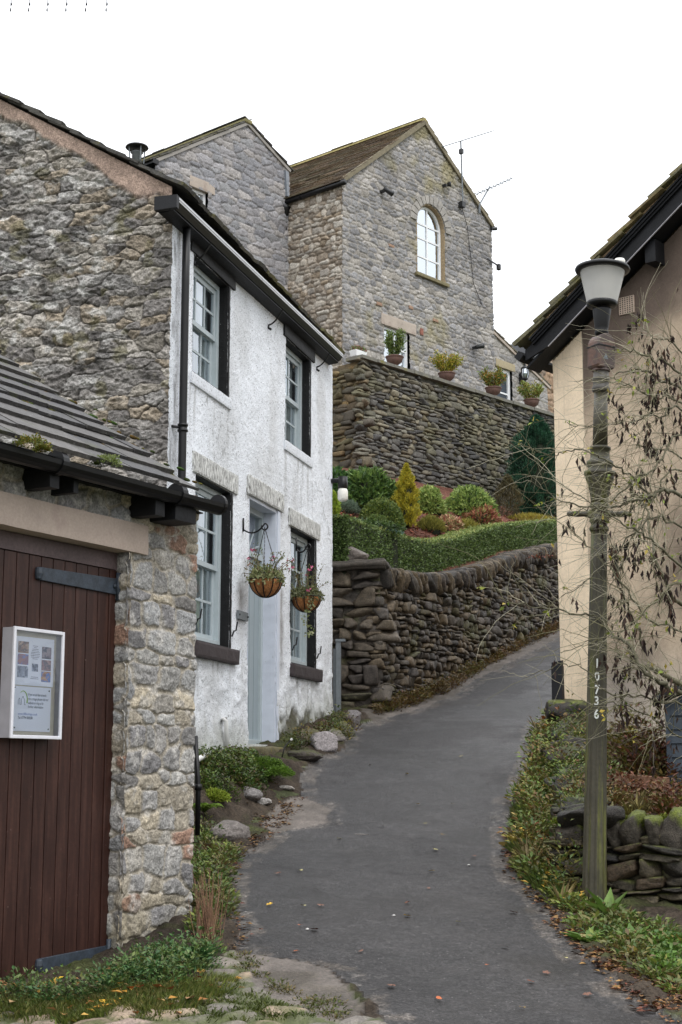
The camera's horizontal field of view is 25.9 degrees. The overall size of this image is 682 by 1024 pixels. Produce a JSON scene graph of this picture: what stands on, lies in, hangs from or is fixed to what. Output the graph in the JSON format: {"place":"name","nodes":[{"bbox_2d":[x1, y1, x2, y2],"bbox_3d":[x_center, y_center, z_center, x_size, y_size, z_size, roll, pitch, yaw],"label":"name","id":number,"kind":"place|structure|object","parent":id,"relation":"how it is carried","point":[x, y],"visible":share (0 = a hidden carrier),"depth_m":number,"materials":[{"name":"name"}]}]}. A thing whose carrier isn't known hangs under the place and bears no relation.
{"place":"outdoors","nodes":[
{"label":"outdoors","id":0,"kind":"place"},
{"bbox_2d":[0,968,239,1023],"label":"grass","id":1,"kind":"structure","parent":0,"point":[145,993],"depth_m":6.98,"materials":[{"name":"green plant"}]},
{"bbox_2d":[0,950,386,1023],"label":"cobbles","id":2,"kind":"object","parent":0,"point":[247,976],"visible":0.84,"depth_m":6.76,"materials":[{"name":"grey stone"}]},
{"bbox_2d":[0,947,245,1014],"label":"leaf litter","id":3,"kind":"object","parent":2,"relation":"on","point":[155,985],"visible":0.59,"depth_m":7.05,"materials":[{"name":"plant"}]},
{"bbox_2d":[227,949,354,1020],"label":"patch edge weeds","id":4,"kind":"object","parent":2,"relation":"on","point":[285,986],"visible":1,"depth_m":7.13,"materials":[{"name":"green plant"}]},
{"bbox_2d":[250,789,299,822],"bbox_3d":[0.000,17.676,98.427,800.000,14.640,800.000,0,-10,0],"label":"ground","id":5,"kind":"structure","parent":0,"point":[286,793],"depth_m":12.75,"materials":[{"name":"green plant"}]},
{"bbox_2d":[0,350,227,980],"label":"garage","id":6,"kind":"structure","parent":5,"relation":"on","point":[98,567],"depth_m":8.22,"materials":[{"name":"stone"}]},
{"bbox_2d":[0,549,120,980],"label":"door","id":7,"kind":"structure","parent":6,"relation":"in","point":[51,790],"depth_m":7.91,"materials":[{"name":"brown wood"}]},
{"bbox_2d":[0,626,64,739],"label":"notice board","id":8,"kind":"object","parent":7,"relation":"attached to","point":[31,687],"visible":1,"depth_m":7.73,"materials":[{"name":"white paper"}]},
{"bbox_2d":[193,736,201,834],"bbox_3d":[-0.920,1.742,9.441,0.064,0.625,0.048,0,-10,0],"label":"drain pipe","id":9,"kind":"object","parent":6,"relation":"attached to","point":[198,787],"visible":0.94,"depth_m":9.42,"materials":[{"name":"black metal"}]},
{"bbox_2d":[0,92,345,769],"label":"white cottage","id":10,"kind":"structure","parent":5,"relation":"on","point":[172,323],"depth_m":13.16,"materials":[{"name":"paint"}]},
{"bbox_2d":[168,241,235,409],"bbox_3d":[-1.364,-1.709,13.533,0.444,1.388,1.178,-3,-10,15],"label":"window","id":11,"kind":"structure","parent":10,"relation":"in","point":[211,376],"depth_m":13.77,"materials":[{"name":"black paint"}]},
{"bbox_2d":[192,451,239,664],"bbox_3d":[-1.199,0.442,13.261,0.265,1.784,1.183,-3,-10,15],"label":"window","id":12,"kind":"structure","parent":10,"relation":"in","point":[215,646],"depth_m":13.53,"materials":[{"name":"black paint"}]},
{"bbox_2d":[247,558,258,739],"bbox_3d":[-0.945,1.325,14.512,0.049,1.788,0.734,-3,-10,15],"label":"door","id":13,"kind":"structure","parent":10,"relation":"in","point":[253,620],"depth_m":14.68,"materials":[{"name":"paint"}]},
{"bbox_2d":[242,518,267,533],"bbox_3d":[-0.810,0.128,14.010,0.259,0.153,0.018,-3,-10,15],"label":"basket bracket","id":14,"kind":"object","parent":10,"relation":"attached to","point":[243,529],"visible":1,"depth_m":14.00,"materials":[{"name":"black metal"}]},
{"bbox_2d":[244,527,295,597],"bbox_3d":[-0.720,0.478,13.948,0.594,0.674,0.514,0,-10,0],"label":"hanging basket","id":15,"kind":"object","parent":14,"relation":"hanging from","point":[268,583],"visible":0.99,"depth_m":13.81,"materials":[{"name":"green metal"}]},
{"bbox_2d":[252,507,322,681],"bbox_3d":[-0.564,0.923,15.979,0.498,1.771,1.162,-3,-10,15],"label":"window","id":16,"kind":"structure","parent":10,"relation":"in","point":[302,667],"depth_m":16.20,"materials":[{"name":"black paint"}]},
{"bbox_2d":[283,324,314,467],"bbox_3d":[-0.543,-1.264,16.111,0.220,1.426,1.158,-3,-10,15],"label":"window","id":17,"kind":"structure","parent":10,"relation":"in","point":[301,356],"depth_m":16.39,"materials":[{"name":"black paint"}]},
{"bbox_2d":[296,538,310,552],"bbox_3d":[-0.398,0.351,15.686,0.174,0.166,0.018,-3,-10,15],"label":"basket bracket","id":18,"kind":"object","parent":10,"relation":"attached to","point":[304,549],"visible":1,"depth_m":15.67,"materials":[{"name":"black metal"}]},
{"bbox_2d":[291,548,331,637],"bbox_3d":[-0.358,0.858,15.615,0.569,0.977,0.573,-6,-12,31],"label":"hanging basket","id":19,"kind":"object","parent":18,"relation":"hanging from","point":[306,598],"visible":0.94,"depth_m":15.48,"materials":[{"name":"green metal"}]},
{"bbox_2d":[331,476,347,501],"bbox_3d":[-0.017,-0.266,17.197,0.199,0.295,0.118,-4,-11,20],"label":"wall lamp","id":20,"kind":"object","parent":10,"relation":"attached to","point":[342,481],"visible":1,"depth_m":17.14,"materials":[{"name":"white glass"}]},
{"bbox_2d":[237,628,559,1019],"bbox_3d":[1.390,2.089,16.846,2.430,3.932,19.988,-2,-10,12],"label":"concrete edging","id":21,"kind":"object","parent":5,"relation":"on","point":[308,978],"visible":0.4,"depth_m":7.68,"materials":[{"name":"grey concrete"}]},
{"bbox_2d":[371,619,559,714],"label":"wall foot weeds","id":22,"kind":"object","parent":21,"relation":"on","point":[411,698],"depth_m":18.98,"materials":[{"name":"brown plant"}]},
{"bbox_2d":[332,543,559,710],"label":"garden wall","id":23,"kind":"structure","parent":5,"relation":"on","point":[401,629],"depth_m":18.71,"materials":[{"name":"stone"}]},
{"bbox_2d":[344,546,368,559],"bbox_3d":[0.147,0.521,17.564,0.375,0.224,0.253,0,-10,0],"label":"boulder","id":24,"kind":"object","parent":23,"relation":"on","point":[354,553],"visible":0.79,"depth_m":17.46,"materials":[{"name":"stone"}]},
{"bbox_2d":[510,344,553,412],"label":"cottage","id":25,"kind":"structure","parent":5,"relation":"on","point":[548,376],"depth_m":41.02,"materials":[{"name":"stone"}]},
{"bbox_2d":[512,163,681,741],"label":"cream house","id":26,"kind":"structure","parent":5,"relation":"on","point":[644,241],"depth_m":15.59,"materials":[{"name":"beige paint"}]},
{"bbox_2d":[332,385,345,462],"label":"terrace ground","id":27,"kind":"structure","parent":0,"point":[342,413],"depth_m":30.81,"materials":[{"name":"brown soil"}]},
{"bbox_2d":[142,116,293,290],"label":"grey gable house","id":28,"kind":"structure","parent":27,"relation":"on","point":[231,174],"depth_m":33.73,"materials":[{"name":"stone"}]},
{"bbox_2d":[189,175,214,204],"bbox_3d":[-3.172,-6.659,32.658,0.396,1.347,0.771,-6,-12,33],"label":"window","id":29,"kind":"structure","parent":28,"relation":"in","point":[196,182],"depth_m":32.68,"materials":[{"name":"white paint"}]},
{"bbox_2d":[283,117,494,391],"bbox_3d":[-1.575,-5.146,38.696,9.646,8.244,6.235,-9,-13,40],"label":"arched window house","id":30,"kind":"structure","parent":27,"relation":"on","point":[370,264],"depth_m":35.32,"materials":[{"name":"stone"}]},
{"bbox_2d":[380,313,415,367],"bbox_3d":[1.332,-3.961,34.701,0.921,1.167,1.040,0,-10,0],"label":"window","id":31,"kind":"structure","parent":30,"relation":"in","point":[389,321],"depth_m":34.77,"materials":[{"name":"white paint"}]},
{"bbox_2d":[410,195,451,287],"bbox_3d":[2.140,-6.689,36.192,0.302,2.236,1.649,-9,-13,40],"label":"arched window","id":32,"kind":"structure","parent":30,"relation":"in","point":[430,232],"depth_m":36.32,"materials":[{"name":"white glass"}]},
{"bbox_2d":[442,130,493,303],"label":"tv aerial","id":33,"kind":"object","parent":30,"relation":"attached to","point":[462,204],"visible":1,"depth_m":37.32,"materials":[{"name":"metal"}]},
{"bbox_2d":[474,177,513,213],"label":"tv aerial","id":34,"kind":"object","parent":30,"relation":"attached to","point":[479,206],"visible":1,"depth_m":38.06,"materials":[{"name":"metal"}]},
{"bbox_2d":[493,329,551,410],"bbox_3d":[2.450,-2.173,40.388,6.089,4.169,2.810,-8,-13,40],"label":"lean to","id":35,"kind":"object","parent":27,"relation":"on","point":[505,352],"visible":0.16,"depth_m":38.37,"materials":[{"name":"stone"}]},
{"bbox_2d":[495,358,514,399],"bbox_3d":[4.185,-3.212,38.094,0.166,1.340,0.863,-8,-13,40],"label":"window","id":36,"kind":"structure","parent":35,"relation":"in","point":[505,391],"depth_m":38.21,"materials":[{"name":"white paint"}]},
{"bbox_2d":[519,364,528,383],"bbox_3d":[4.760,-3.630,38.543,0.207,0.651,0.348,4,-11,-24],"label":"wall lantern","id":37,"kind":"object","parent":35,"relation":"attached to","point":[524,374],"depth_m":38.43,"materials":[{"name":"black metal"}]},
{"bbox_2d":[0,707,681,1019],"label":"verge soil","id":38,"kind":"structure","parent":0,"point":[242,811],"depth_m":9.26,"materials":[{"name":"brown soil"}]},
{"bbox_2d":[0,926,234,1005],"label":"ivy and nettles","id":39,"kind":"object","parent":38,"relation":"on","point":[167,960],"visible":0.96,"depth_m":7.29,"materials":[{"name":"green plant"}]},
{"bbox_2d":[171,942,220,961],"bbox_3d":[-0.753,2.283,7.656,0.265,0.105,0.245,0,-10,0],"label":"leafy weed","id":40,"kind":"object","parent":38,"relation":"on","point":[206,951],"visible":0.38,"depth_m":7.60,"materials":[{"name":"green plant"}]},
{"bbox_2d":[192,803,223,811],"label":"fern","id":41,"kind":"object","parent":38,"relation":"on","point":[204,807],"visible":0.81,"depth_m":11.31,"materials":[{"name":"green plant"}]},
{"bbox_2d":[188,868,230,941],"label":"dry stalks","id":42,"kind":"object","parent":38,"relation":"on","point":[208,913],"visible":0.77,"depth_m":8.07,"materials":[{"name":"brown plant"}]},
{"bbox_2d":[183,809,247,937],"bbox_3d":[-0.861,2.300,9.688,0.478,0.648,3.264,0,-10,-3],"label":"ground cover","id":43,"kind":"object","parent":38,"relation":"on","point":[225,850],"visible":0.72,"depth_m":9.65,"materials":[{"name":"green plant"}]},
{"bbox_2d":[205,786,231,801],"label":"sedum clump","id":44,"kind":"object","parent":38,"relation":"on","point":[224,795],"visible":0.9,"depth_m":11.69,"materials":[{"name":"green plant"}]},
{"bbox_2d":[209,820,250,841],"bbox_3d":[-0.861,2.436,11.211,0.360,0.206,0.394,0,-10,0],"label":"rock","id":45,"kind":"object","parent":38,"relation":"on","point":[232,830],"visible":0.59,"depth_m":11.08,"materials":[{"name":"stone"}]},
{"bbox_2d":[193,743,276,801],"bbox_3d":[-0.902,2.194,12.499,0.556,0.524,1.705,-2,-10,13],"label":"ground cover","id":46,"kind":"object","parent":38,"relation":"on","point":[217,761],"visible":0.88,"depth_m":12.38,"materials":[{"name":"green plant"}]},
{"bbox_2d":[187,794,302,948],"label":"leaf litter","id":47,"kind":"object","parent":38,"relation":"on","point":[253,843],"visible":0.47,"depth_m":11.39,"materials":[{"name":"brown plant"}]},
{"bbox_2d":[243,786,262,801],"bbox_3d":[-0.757,2.345,12.287,0.174,0.139,0.260,8,-13,-38],"label":"rock","id":48,"kind":"object","parent":38,"relation":"on","point":[254,794],"visible":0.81,"depth_m":12.21,"materials":[{"name":"stone"}]},
{"bbox_2d":[253,755,294,776],"bbox_3d":[-0.641,2.239,13.053,0.689,0.196,0.465,-7,-12,34],"label":"moss mound","id":49,"kind":"object","parent":38,"relation":"on","point":[276,766],"visible":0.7,"depth_m":12.91,"materials":[{"name":"green plant"}]},
{"bbox_2d":[288,749,322,761],"bbox_3d":[-0.351,2.334,14.131,0.365,0.137,0.250,0,-10,0],"label":"rock","id":50,"kind":"object","parent":38,"relation":"on","point":[308,755],"visible":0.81,"depth_m":14.04,"materials":[{"name":"stone"}]},
{"bbox_2d":[295,728,319,743],"bbox_3d":[-0.314,2.262,14.786,0.299,0.209,0.236,0,-10,0],"label":"rock","id":51,"kind":"object","parent":38,"relation":"on","point":[313,731],"visible":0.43,"depth_m":14.74,"materials":[{"name":"stone"}]},
{"bbox_2d":[282,704,361,749],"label":"rock plants","id":52,"kind":"object","parent":38,"relation":"on","point":[328,724],"visible":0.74,"depth_m":15.24,"materials":[{"name":"green plant"}]},
{"bbox_2d":[310,731,337,752],"bbox_3d":[-0.179,2.300,14.665,0.281,0.258,0.243,3,-10,-19],"label":"rock","id":53,"kind":"object","parent":38,"relation":"on","point":[326,741],"visible":0.7,"depth_m":14.60,"materials":[{"name":"stone"}]},
{"bbox_2d":[330,728,345,740],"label":"rock","id":54,"kind":"object","parent":38,"relation":"on","point":[340,737],"visible":0.52,"depth_m":15.12,"materials":[{"name":"stone"}]},
{"bbox_2d":[333,639,345,711],"bbox_3d":[-0.019,1.898,16.929,0.140,0.887,0.070,-2,-10,10],"label":"galvanised post","id":55,"kind":"object","parent":38,"relation":"on","point":[337,676],"visible":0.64,"depth_m":16.92,"materials":[{"name":"metal"}]},
{"bbox_2d":[330,721,350,734],"bbox_3d":[0.004,2.293,15.603,0.224,0.181,0.213,-9,-14,43],"label":"rock","id":56,"kind":"object","parent":38,"relation":"on","point":[345,723],"visible":0.38,"depth_m":15.53,"materials":[{"name":"stone"}]},
{"bbox_2d":[342,710,360,728],"bbox_3d":[0.110,2.274,15.992,0.222,0.272,0.241,0,-10,0],"label":"rock","id":57,"kind":"object","parent":38,"relation":"on","point":[356,713],"visible":0.47,"depth_m":15.92,"materials":[{"name":"stone"}]},
{"bbox_2d":[504,722,565,896],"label":"verge grass","id":58,"kind":"structure","parent":38,"relation":"on","point":[514,807],"depth_m":10.93,"materials":[{"name":"green plant"}]},
{"bbox_2d":[498,715,587,897],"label":"leaf litter","id":59,"kind":"object","parent":38,"relation":"on","point":[503,843],"visible":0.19,"depth_m":11.47,"materials":[{"name":"brown plant"}]},
{"bbox_2d":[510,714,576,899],"bbox_3d":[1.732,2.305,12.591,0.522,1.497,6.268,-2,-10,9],"label":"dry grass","id":60,"kind":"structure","parent":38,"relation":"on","point":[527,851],"depth_m":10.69,"materials":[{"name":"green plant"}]},
{"bbox_2d":[502,712,587,904],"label":"verge weeds","id":61,"kind":"object","parent":38,"relation":"on","point":[536,870],"visible":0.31,"depth_m":10.64,"materials":[{"name":"green plant"}]},
{"bbox_2d":[551,660,564,699],"bbox_3d":[2.216,1.974,15.085,0.110,0.930,0.110,-4,-11,21],"label":"guard post","id":62,"kind":"object","parent":38,"relation":"on","point":[556,686],"visible":0.39,"depth_m":15.08,"materials":[{"name":"black metal"}]},
{"bbox_2d":[513,690,613,892],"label":"wall top weeds","id":63,"kind":"object","parent":38,"relation":"on","point":[537,793],"depth_m":11.61,"materials":[{"name":"green plant"}]},
{"bbox_2d":[560,926,604,941],"bbox_3d":[1.399,2.429,8.502,0.273,0.081,0.233,0,-10,0],"label":"leafy weed","id":64,"kind":"object","parent":38,"relation":"on","point":[575,936],"visible":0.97,"depth_m":8.47,"materials":[{"name":"green plant"}]},
{"bbox_2d":[540,699,625,877],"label":"roadside wall","id":65,"kind":"structure","parent":38,"relation":"on","point":[574,810],"depth_m":11.86,"materials":[{"name":"stone"}]},
{"bbox_2d":[541,702,631,810],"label":"wall top weeds","id":66,"kind":"object","parent":65,"relation":"on","point":[573,793],"depth_m":12.04,"materials":[{"name":"green plant"}]},
{"bbox_2d":[497,830,681,1021],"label":"leaf litter","id":67,"kind":"object","parent":38,"relation":"on","point":[655,1003],"visible":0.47,"depth_m":7.94,"materials":[{"name":"brown plant"}]},
{"bbox_2d":[567,258,631,901],"bbox_3d":[1.718,0.405,9.877,0.425,4.384,0.378,2,-10,0],"label":"street lamp","id":68,"kind":"object","parent":38,"relation":"on","point":[602,279],"visible":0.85,"depth_m":9.83,"materials":[{"name":"grey metal"}]},
{"bbox_2d":[580,887,627,914],"bbox_3d":[1.634,2.427,9.197,0.258,0.183,0.358,-6,-11,29],"label":"leafy weed","id":69,"kind":"object","parent":38,"relation":"on","point":[609,897],"visible":0.7,"depth_m":9.23,"materials":[{"name":"green plant"}]},
{"bbox_2d":[542,890,681,993],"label":"verge weeds","id":70,"kind":"object","parent":38,"relation":"on","point":[616,920],"visible":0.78,"depth_m":8.50,"materials":[{"name":"green plant"}]},
{"bbox_2d":[543,806,681,902],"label":"roadside wall","id":71,"kind":"structure","parent":38,"relation":"on","point":[644,855],"depth_m":9.82,"materials":[{"name":"stone"}]},
{"bbox_2d":[615,923,652,938],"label":"leafy weed","id":72,"kind":"object","parent":38,"relation":"on","point":[632,928],"visible":0.26,"depth_m":8.60,"materials":[{"name":"green plant"}]},
{"bbox_2d":[637,929,681,977],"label":"clover patch","id":73,"kind":"object","parent":38,"relation":"on","point":[671,952],"visible":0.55,"depth_m":8.13,"materials":[{"name":"green plant"}]},
{"bbox_2d":[652,685,681,798],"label":"shed","id":74,"kind":"structure","parent":38,"relation":"on","point":[674,739],"depth_m":12.24,"materials":[{"name":"blue wood"}]},
{"bbox_2d":[0,0,681,343],"label":"sky","id":75,"kind":"structure","parent":0,"point":[581,100],"materials":[{"name":"white"}]},
{"bbox_2d":[332,466,534,571],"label":"garden bank","id":76,"kind":"structure","parent":0,"point":[445,491],"depth_m":24.19,"materials":[{"name":"brown soil"}]},
{"bbox_2d":[332,490,341,515],"bbox_3d":[-0.125,-0.117,21.213,0.301,0.438,0.267,0,-10,0],"label":"dwarf conifer","id":77,"kind":"object","parent":76,"relation":"on","point":[336,506],"visible":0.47,"depth_m":21.15,"materials":[{"name":"green plant"}]},
{"bbox_2d":[332,466,352,499],"bbox_3d":[-0.099,-0.238,22.756,0.808,0.997,0.762,0,-10,0],"label":"rhododendron","id":78,"kind":"object","parent":76,"relation":"on","point":[337,471],"visible":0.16,"depth_m":22.63,"materials":[{"name":"green plant"}]},
{"bbox_2d":[340,499,360,515],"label":"lavender","id":79,"kind":"object","parent":76,"relation":"on","point":[348,506],"visible":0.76,"depth_m":22.05,"materials":[{"name":"green plant"}]},
{"bbox_2d":[340,465,397,509],"bbox_3d":[0.363,-0.122,22.949,1.395,1.256,1.242,0,-10,0],"label":"rhododendron","id":80,"kind":"object","parent":76,"relation":"on","point":[368,484],"visible":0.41,"depth_m":22.62,"materials":[{"name":"green plant"}]},
{"bbox_2d":[366,513,388,522],"bbox_3d":[0.519,0.252,21.414,0.521,0.470,0.470,0,-10,0],"label":"box ball","id":81,"kind":"object","parent":76,"relation":"on","point":[376,516],"visible":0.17,"depth_m":21.35,"materials":[{"name":"green plant"}]},
{"bbox_2d":[359,497,406,530],"bbox_3d":[0.604,0.147,22.061,0.753,0.787,0.687,0,-10,0],"label":"box ball","id":82,"kind":"object","parent":76,"relation":"on","point":[388,509],"visible":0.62,"depth_m":21.91,"materials":[{"name":"green plant"}]},
{"bbox_2d":[390,463,422,527],"bbox_3d":[0.993,-0.265,22.537,0.477,1.018,0.440,8,-12,-37],"label":"golden conifer","id":83,"kind":"object","parent":76,"relation":"on","point":[405,498],"visible":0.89,"depth_m":22.46,"materials":[{"name":"yellow plant"}]},
{"bbox_2d":[416,513,447,534],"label":"heather","id":84,"kind":"object","parent":76,"relation":"on","point":[430,523],"visible":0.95,"depth_m":22.82,"materials":[{"name":"green plant"}]},
{"bbox_2d":[416,484,449,516],"bbox_3d":[1.465,-0.043,24.673,0.721,0.904,0.634,0,-10,0],"label":"pieris","id":85,"kind":"object","parent":76,"relation":"on","point":[431,501],"visible":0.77,"depth_m":24.52,"materials":[{"name":"green plant"}]},
{"bbox_2d":[332,513,556,574],"bbox_3d":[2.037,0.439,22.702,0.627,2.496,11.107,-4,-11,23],"label":"hedge","id":86,"kind":"object","parent":76,"relation":"on","point":[431,554],"visible":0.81,"depth_m":20.48,"materials":[{"name":"green plant"}]},
{"bbox_2d":[332,354,556,517],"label":"terrace wall","id":87,"kind":"structure","parent":76,"relation":"on","point":[427,428],"depth_m":31.78,"materials":[{"name":"stone"}]},
{"bbox_2d":[349,344,366,356],"bbox_3d":[0.359,-3.328,30.722,0.266,0.258,0.421,-9,-13,41],"label":"window trough","id":88,"kind":"object","parent":87,"relation":"on","point":[355,350],"depth_m":30.62,"materials":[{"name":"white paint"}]},
{"bbox_2d":[382,327,407,364],"bbox_3d":[1.150,-3.499,31.595,0.522,0.869,0.574,3,-10,-14],"label":"planted urn","id":89,"kind":"object","parent":87,"relation":"on","point":[394,347],"visible":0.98,"depth_m":31.47,"materials":[{"name":"ceramic"}]},
{"bbox_2d":[428,349,465,380],"bbox_3d":[2.338,-3.221,32.919,0.762,0.739,0.684,4,-11,-23],"label":"planted urn","id":90,"kind":"object","parent":87,"relation":"on","point":[446,369],"visible":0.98,"depth_m":32.85,"materials":[{"name":"ceramic"}]},
{"bbox_2d":[476,365,507,394],"bbox_3d":[3.511,-2.999,34.285,0.716,0.735,0.726,0,-10,0],"label":"planted urn","id":91,"kind":"object","parent":87,"relation":"on","point":[492,387],"visible":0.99,"depth_m":34.17,"materials":[{"name":"ceramic"}]},
{"bbox_2d":[516,380,544,406],"bbox_3d":[4.545,-2.821,35.464,0.696,0.757,0.624,0,-10,0],"label":"planted urn","id":92,"kind":"object","parent":87,"relation":"on","point":[536,391],"visible":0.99,"depth_m":35.37,"materials":[{"name":"ceramic"}]},
{"bbox_2d":[340,505,556,560],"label":"bark chips","id":93,"kind":"object","parent":76,"relation":"on","point":[417,530],"visible":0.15,"depth_m":22.43,"materials":[{"name":"brown wood"}]},
{"bbox_2d":[439,514,465,532],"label":"red leaved shrub","id":94,"kind":"object","parent":76,"relation":"on","point":[453,523],"visible":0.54,"depth_m":23.32,"materials":[{"name":"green plant"}]},
{"bbox_2d":[458,517,480,528],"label":"heather","id":95,"kind":"object","parent":76,"relation":"on","point":[468,522],"visible":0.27,"depth_m":23.56,"materials":[{"name":"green plant"}]},
{"bbox_2d":[444,484,500,515],"bbox_3d":[2.226,0.039,25.803,1.125,1.068,1.020,0,-10,0],"label":"pieris","id":96,"kind":"object","parent":76,"relation":"on","point":[461,499],"visible":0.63,"depth_m":25.58,"materials":[{"name":"green plant"}]},
{"bbox_2d":[459,502,501,524],"bbox_3d":[2.373,0.177,25.408,0.846,0.688,0.725,0,-10,0],"label":"red leaved shrub","id":97,"kind":"object","parent":76,"relation":"on","point":[485,514],"visible":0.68,"depth_m":25.23,"materials":[{"name":"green plant"}]},
{"bbox_2d":[491,474,524,517],"bbox_3d":[3.199,-0.323,28.347,0.691,0.887,0.609,0,-10,0],"label":"brown conifer","id":98,"kind":"object","parent":76,"relation":"on","point":[515,492],"visible":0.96,"depth_m":28.25,"materials":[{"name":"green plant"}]},
{"bbox_2d":[503,414,556,515],"bbox_3d":[4.342,-1.028,32.584,1.516,2.377,1.407,2,-10,-12],"label":"dark conifer","id":99,"kind":"object","parent":76,"relation":"on","point":[538,435],"visible":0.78,"depth_m":32.32,"materials":[{"name":"green plant"}]},
{"bbox_2d":[506,511,554,520],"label":"heather","id":100,"kind":"object","parent":76,"relation":"on","point":[530,516],"visible":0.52,"depth_m":28.16,"materials":[{"name":"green plant"}]},
{"bbox_2d":[224,638,681,1023],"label":"road","id":101,"kind":"structure","parent":0,"point":[362,888],"depth_m":9.83,"materials":[{"name":"grey asphalt"}]},
{"bbox_2d":[610,782,675,814],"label":"garden soil","id":102,"kind":"structure","parent":0,"point":[642,808],"depth_m":10.98,"materials":[{"name":"brown soil"}]},
{"bbox_2d":[438,263,681,779],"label":"laburnum tree","id":103,"kind":"object","parent":102,"relation":"on","point":[645,498],"visible":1,"depth_m":9.58,"materials":[{"name":"brown plant"}]},
{"bbox_2d":[581,740,681,814],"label":"garden plants","id":104,"kind":"object","parent":102,"relation":"on","point":[669,790],"visible":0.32,"depth_m":11.13,"materials":[{"name":"brown plant"}]},
{"bbox_2d":[614,774,669,789],"bbox_3d":[2.476,2.221,12.200,0.080,0.131,0.523,8,-13,-39],"label":"timber sleeper","id":105,"kind":"object","parent":102,"relation":"on","point":[645,778],"visible":0.32,"depth_m":12.13,"materials":[{"name":"wood"}]},
{"bbox_2d":[607,699,681,799],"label":"garden plants","id":106,"kind":"object","parent":102,"relation":"on","point":[626,749],"visible":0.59,"depth_m":12.49,"materials":[{"name":"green plant"}]},
{"bbox_2d":[607,751,681,815],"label":"russet low shrub","id":107,"kind":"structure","parent":102,"relation":"on","point":[636,803],"depth_m":10.74,"materials":[{"name":"brown plant"}]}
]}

